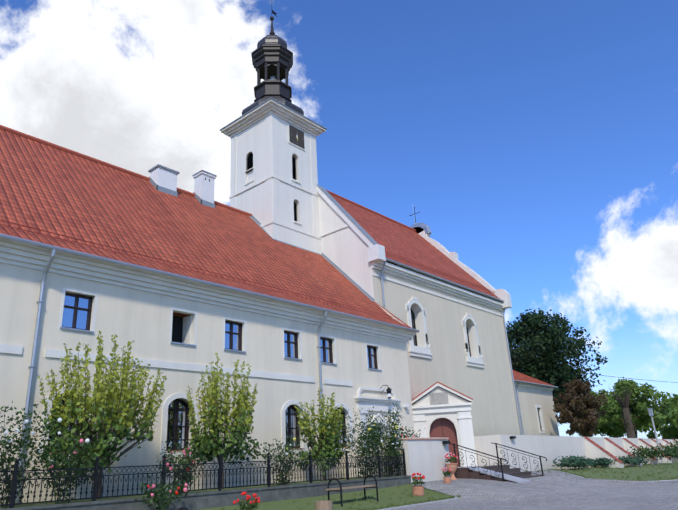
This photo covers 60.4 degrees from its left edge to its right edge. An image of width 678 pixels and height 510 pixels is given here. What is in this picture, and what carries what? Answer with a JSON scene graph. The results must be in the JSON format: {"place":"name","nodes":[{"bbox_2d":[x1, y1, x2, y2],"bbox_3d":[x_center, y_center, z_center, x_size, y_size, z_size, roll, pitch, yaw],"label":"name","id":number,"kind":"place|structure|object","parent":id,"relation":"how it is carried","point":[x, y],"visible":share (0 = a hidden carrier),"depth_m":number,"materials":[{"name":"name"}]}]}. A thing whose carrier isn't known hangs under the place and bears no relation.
{"place":"outdoors","nodes":[
{"label":"outdoors","id":0,"kind":"place"},
{"bbox_2d":[0,233,418,503],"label":"monastery wing","id":1,"kind":"structure","parent":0,"point":[53,299],"depth_m":20.21,"materials":[{"name":"beige paint"}]},
{"bbox_2d":[0,125,412,328],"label":"tiled roof","id":2,"kind":"structure","parent":1,"relation":"on","point":[64,197],"depth_m":25.60,"materials":[{"name":"red tile"}]},
{"bbox_2d":[381,385,391,398],"bbox_3d":[2.251,6.580,28.010,0.638,0.674,0.300,-19,-25,38],"label":"wall lamp","id":3,"kind":"object","parent":1,"relation":"attached to","point":[388,389],"visible":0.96,"depth_m":27.82,"materials":[{"name":"black metal"}]},
{"bbox_2d":[219,97,326,280],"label":"church tower","id":4,"kind":"structure","parent":0,"point":[273,185],"depth_m":36.94,"materials":[{"name":"white paint"}]},
{"bbox_2d":[242,0,303,114],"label":"steeple","id":5,"kind":"object","parent":4,"relation":"on","point":[272,58],"visible":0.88,"depth_m":40.38,"materials":[{"name":"black metal"}]},
{"bbox_2d":[0,0,677,438],"label":"sky","id":6,"kind":"structure","parent":0,"point":[534,141],"materials":[{"name":"blue"}]},
{"bbox_2d":[196,462,677,509],"bbox_3d":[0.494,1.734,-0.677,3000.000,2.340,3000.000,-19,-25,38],"label":"ground grass","id":7,"kind":"structure","parent":0,"point":[385,496],"depth_m":20.18,"materials":[{"name":"green plant"}]},
{"bbox_2d":[134,475,196,509],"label":"rose bush","id":8,"kind":"object","parent":7,"relation":"on","point":[154,495],"visible":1,"depth_m":14.39,"materials":[{"name":"green plant"}]},
{"bbox_2d":[0,475,410,509],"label":"garden retaining wall","id":9,"kind":"structure","parent":7,"relation":"on","point":[204,499],"depth_m":16.46,"materials":[{"name":"concrete"}]},
{"bbox_2d":[0,406,9,455],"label":"rose","id":10,"kind":"object","parent":9,"relation":"on","point":[8,438],"visible":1,"depth_m":12.54,"materials":[{"name":"green plant"}]},
{"bbox_2d":[0,401,69,507],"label":"rose bush","id":11,"kind":"object","parent":9,"relation":"on","point":[21,442],"visible":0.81,"depth_m":13.38,"materials":[{"name":"green plant"}]},
{"bbox_2d":[24,435,98,503],"bbox_3d":[-6.575,5.151,13.895,0.855,1.804,1.631,-19,-25,38],"label":"rose bush","id":12,"kind":"object","parent":9,"relation":"on","point":[52,463],"visible":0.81,"depth_m":13.85,"materials":[{"name":"green plant"}]},
{"bbox_2d":[37,330,166,498],"bbox_3d":[-6.497,4.343,15.974,2.922,4.547,2.993,-2,-20,-2],"label":"ornamental tree","id":13,"kind":"object","parent":9,"relation":"on","point":[122,412],"visible":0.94,"depth_m":15.50,"materials":[{"name":"green plant"}]},
{"bbox_2d":[156,439,212,493],"bbox_3d":[-4.342,5.999,16.312,0.895,1.641,1.755,-14,-23,28],"label":"pink rose bush","id":14,"kind":"object","parent":9,"relation":"on","point":[186,454],"visible":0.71,"depth_m":16.27,"materials":[{"name":"green plant"}]},
{"bbox_2d":[0,449,406,507],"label":"iron fence","id":15,"kind":"object","parent":9,"relation":"on","point":[94,488],"visible":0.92,"depth_m":15.86,"materials":[{"name":"black metal"}]},
{"bbox_2d":[185,353,259,488],"bbox_3d":[-3.651,5.319,18.812,1.811,4.369,2.680,-19,-25,38],"label":"ornamental tree","id":16,"kind":"object","parent":9,"relation":"on","point":[238,428],"visible":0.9,"depth_m":18.50,"materials":[{"name":"green plant"}]},
{"bbox_2d":[255,433,304,485],"bbox_3d":[-2.002,6.769,19.122,1.184,1.792,1.830,-19,-25,38],"label":"rose bush","id":17,"kind":"object","parent":9,"relation":"on","point":[287,452],"visible":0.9,"depth_m":19.08,"materials":[{"name":"green plant"}]},
{"bbox_2d":[294,387,345,480],"bbox_3d":[-0.710,6.832,22.144,1.736,3.492,2.075,-8,-20,12],"label":"ornamental tree","id":18,"kind":"object","parent":9,"relation":"on","point":[327,445],"visible":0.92,"depth_m":21.86,"materials":[{"name":"green plant"}]},
{"bbox_2d":[336,407,385,477],"bbox_3d":[1.035,7.301,22.501,1.408,2.934,2.702,-15,-23,30],"label":"bush","id":19,"kind":"object","parent":9,"relation":"on","point":[369,439],"visible":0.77,"depth_m":22.35,"materials":[{"name":"green plant"}]},
{"bbox_2d":[366,403,402,476],"bbox_3d":[2.016,7.492,23.409,1.022,2.992,1.917,-19,-25,38],"label":"rose bush","id":20,"kind":"object","parent":9,"relation":"on","point":[392,424],"visible":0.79,"depth_m":23.29,"materials":[{"name":"green plant"}]},
{"bbox_2d":[382,424,404,475],"bbox_3d":[2.187,7.865,23.241,0.776,2.219,1.059,-19,-25,38],"label":"rose bush","id":21,"kind":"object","parent":9,"relation":"on","point":[395,449],"depth_m":23.21,"materials":[{"name":"green plant"}]},
{"bbox_2d":[233,492,259,509],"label":"flowers","id":22,"kind":"object","parent":7,"relation":"on","point":[254,501],"visible":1,"depth_m":14.29,"materials":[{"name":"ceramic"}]},
{"bbox_2d":[315,451,332,509],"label":"potted plant","id":23,"kind":"object","parent":7,"relation":"on","point":[324,505],"visible":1,"depth_m":15.98,"materials":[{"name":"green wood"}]},
{"bbox_2d":[326,475,378,506],"bbox_3d":[0.454,7.463,18.419,0.576,0.899,2.160,-19,-25,38],"label":"bench","id":24,"kind":"object","parent":7,"relation":"on","point":[341,488],"visible":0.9,"depth_m":18.19,"materials":[{"name":"black metal"}]},
{"bbox_2d":[347,438,487,482],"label":"forecourt walls","id":25,"kind":"structure","parent":7,"relation":"on","point":[425,457],"depth_m":24.06,"materials":[{"name":"beige paint"}]},
{"bbox_2d":[395,424,408,443],"bbox_3d":[2.563,8.073,24.026,0.860,2.162,1.170,-19,-25,38],"label":"rose bush","id":26,"kind":"object","parent":25,"relation":"on","point":[401,435],"visible":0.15,"depth_m":24.35,"materials":[{"name":"green plant"}]},
{"bbox_2d":[399,427,420,441],"bbox_3d":[3.124,8.209,24.410,0.908,2.048,1.721,-16,-23,31],"label":"shrub","id":27,"kind":"object","parent":25,"relation":"on","point":[406,435],"visible":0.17,"depth_m":24.32,"materials":[{"name":"green plant"}]},
{"bbox_2d":[411,381,476,466],"bbox_3d":[5.623,9.653,31.617,3.440,5.090,3.520,-6,-20,8],"label":"gate porch","id":28,"kind":"object","parent":25,"relation":"on","point":[440,410],"visible":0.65,"depth_m":30.45,"materials":[{"name":"beige paint"}]},
{"bbox_2d":[410,472,424,495],"bbox_3d":[2.807,8.124,20.661,0.549,0.783,0.599,-9,-21,15],"label":"geranium pot","id":29,"kind":"object","parent":7,"relation":"on","point":[417,490],"visible":0.98,"depth_m":20.51,"materials":[{"name":"ceramic"}]},
{"bbox_2d":[378,470,677,509],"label":"paving pavers","id":30,"kind":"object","parent":7,"relation":"on","point":[554,490],"visible":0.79,"depth_m":19.68,"materials":[{"name":"concrete"}]},
{"bbox_2d":[442,467,452,483],"bbox_3d":[4.195,8.554,22.596,0.421,0.602,0.419,-19,-25,38],"label":"geranium pot","id":31,"kind":"object","parent":30,"relation":"on","point":[447,480],"visible":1,"depth_m":22.49,"materials":[{"name":"ceramic"}]},
{"bbox_2d":[444,452,457,479],"bbox_3d":[4.727,8.855,24.437,0.568,1.098,0.580,-19,-25,38],"label":"terracotta urn","id":32,"kind":"object","parent":30,"relation":"on","point":[452,466],"visible":0.9,"depth_m":24.29,"materials":[{"name":"orange ceramic"}]},
{"bbox_2d":[454,465,541,482],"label":"porch stairs","id":33,"kind":"structure","parent":30,"relation":"on","point":[517,475],"depth_m":24.75,"materials":[{"name":"stone"}]},
{"bbox_2d":[450,443,507,480],"bbox_3d":[5.861,8.764,24.415,2.674,1.840,0.050,-19,-25,38],"label":"stair railing","id":34,"kind":"object","parent":33,"relation":"on","point":[481,460],"visible":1,"depth_m":24.35,"materials":[{"name":"black metal"}]},
{"bbox_2d":[492,443,546,475],"bbox_3d":[8.433,9.629,27.189,2.674,1.840,0.050,-19,-25,38],"label":"stair railing","id":35,"kind":"object","parent":33,"relation":"attached to","point":[518,457],"visible":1,"depth_m":27.23,"materials":[{"name":"black metal"}]},
{"bbox_2d":[552,455,593,468],"bbox_3d":[13.244,11.620,32.594,1.978,0.855,3.857,-19,-25,38],"label":"juniper","id":36,"kind":"object","parent":7,"relation":"on","point":[574,462],"visible":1,"depth_m":32.19,"materials":[{"name":"green plant"}]},
{"bbox_2d":[474,434,677,470],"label":"terrace wall","id":37,"kind":"structure","parent":7,"relation":"on","point":[550,448],"depth_m":33.60,"materials":[{"name":"beige paint"}]},
{"bbox_2d":[316,184,521,435],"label":"church nave","id":38,"kind":"structure","parent":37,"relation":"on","point":[458,341],"depth_m":37.59,"materials":[{"name":"beige paint"}]},
{"bbox_2d":[325,189,499,313],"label":"church roof","id":39,"kind":"structure","parent":38,"relation":"on","point":[405,244],"depth_m":43.53,"materials":[{"name":"red tile"}]},
{"bbox_2d":[396,207,511,308],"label":"gable parapet","id":40,"kind":"structure","parent":38,"relation":"on","point":[423,230],"depth_m":48.73,"materials":[{"name":"white paint"}]},
{"bbox_2d":[506,308,607,406],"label":"tree","id":41,"kind":"object","parent":37,"relation":"on","point":[542,351],"visible":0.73,"depth_m":57.09,"materials":[{"name":"green plant"}]},
{"bbox_2d":[552,379,607,436],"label":"tree","id":42,"kind":"object","parent":37,"relation":"on","point":[575,393],"visible":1,"depth_m":47.78,"materials":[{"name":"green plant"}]},
{"bbox_2d":[555,389,615,436],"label":"green tree","id":43,"kind":"object","parent":37,"relation":"on","point":[603,421],"visible":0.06,"depth_m":61.75,"materials":[{"name":"green plant"}]},
{"bbox_2d":[594,389,638,437],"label":"green tree","id":44,"kind":"object","parent":37,"relation":"on","point":[610,431],"visible":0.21,"depth_m":81.99,"materials":[{"name":"green plant"}]},
{"bbox_2d":[609,383,636,437],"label":"trunk","id":45,"kind":"object","parent":37,"relation":"on","point":[627,422],"visible":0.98,"depth_m":52.28,"materials":[{"name":"brown plant"}]},
{"bbox_2d":[598,377,675,437],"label":"green tree","id":46,"kind":"object","parent":37,"relation":"on","point":[639,405],"visible":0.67,"depth_m":65.81,"materials":[{"name":"green plant"}]},
{"bbox_2d":[639,392,677,438],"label":"green tree","id":47,"kind":"object","parent":37,"relation":"on","point":[667,431],"visible":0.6,"depth_m":118.48,"materials":[{"name":"green plant"}]},
{"bbox_2d":[667,411,677,418],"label":"green tree","id":48,"kind":"object","parent":37,"relation":"on","point":[672,415],"visible":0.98,"depth_m":104.77,"materials":[{"name":"green plant"}]},
{"bbox_2d":[584,457,619,467],"bbox_3d":[15.890,12.731,35.636,2.108,0.758,4.063,-19,-25,38],"label":"juniper","id":49,"kind":"object","parent":7,"relation":"on","point":[602,462],"visible":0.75,"depth_m":34.82,"materials":[{"name":"green plant"}]},
{"bbox_2d":[615,455,647,465],"bbox_3d":[18.379,13.288,37.606,2.307,0.746,3.898,-19,-25,38],"label":"juniper","id":50,"kind":"object","parent":7,"relation":"on","point":[631,459],"visible":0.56,"depth_m":37.24,"materials":[{"name":"green plant"}]},
{"bbox_2d":[627,443,677,461],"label":"bush","id":51,"kind":"object","parent":7,"relation":"on","point":[649,453],"visible":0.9,"depth_m":40.23,"materials":[{"name":"green plant"}]},
{"bbox_2d":[647,408,662,462],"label":"street lamp","id":52,"kind":"object","parent":7,"relation":"on","point":[650,411],"visible":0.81,"depth_m":44.54,"materials":[{"name":"metal"}]},
{"bbox_2d":[662,439,677,457],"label":"shrub","id":53,"kind":"object","parent":7,"relation":"on","point":[676,444],"visible":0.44,"depth_m":46.41,"materials":[{"name":"green plant"}]},
{"bbox_2d":[513,370,559,435],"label":"church annex","id":54,"kind":"object","parent":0,"point":[535,402],"visible":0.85,"depth_m":49.03,"materials":[{"name":"beige paint"}]},
{"bbox_2d":[592,374,677,382],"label":"overhead cable","id":55,"kind":"object","parent":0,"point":[638,379],"visible":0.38,"depth_m":94.62,"materials":[{"name":"black metal"}]}
]}

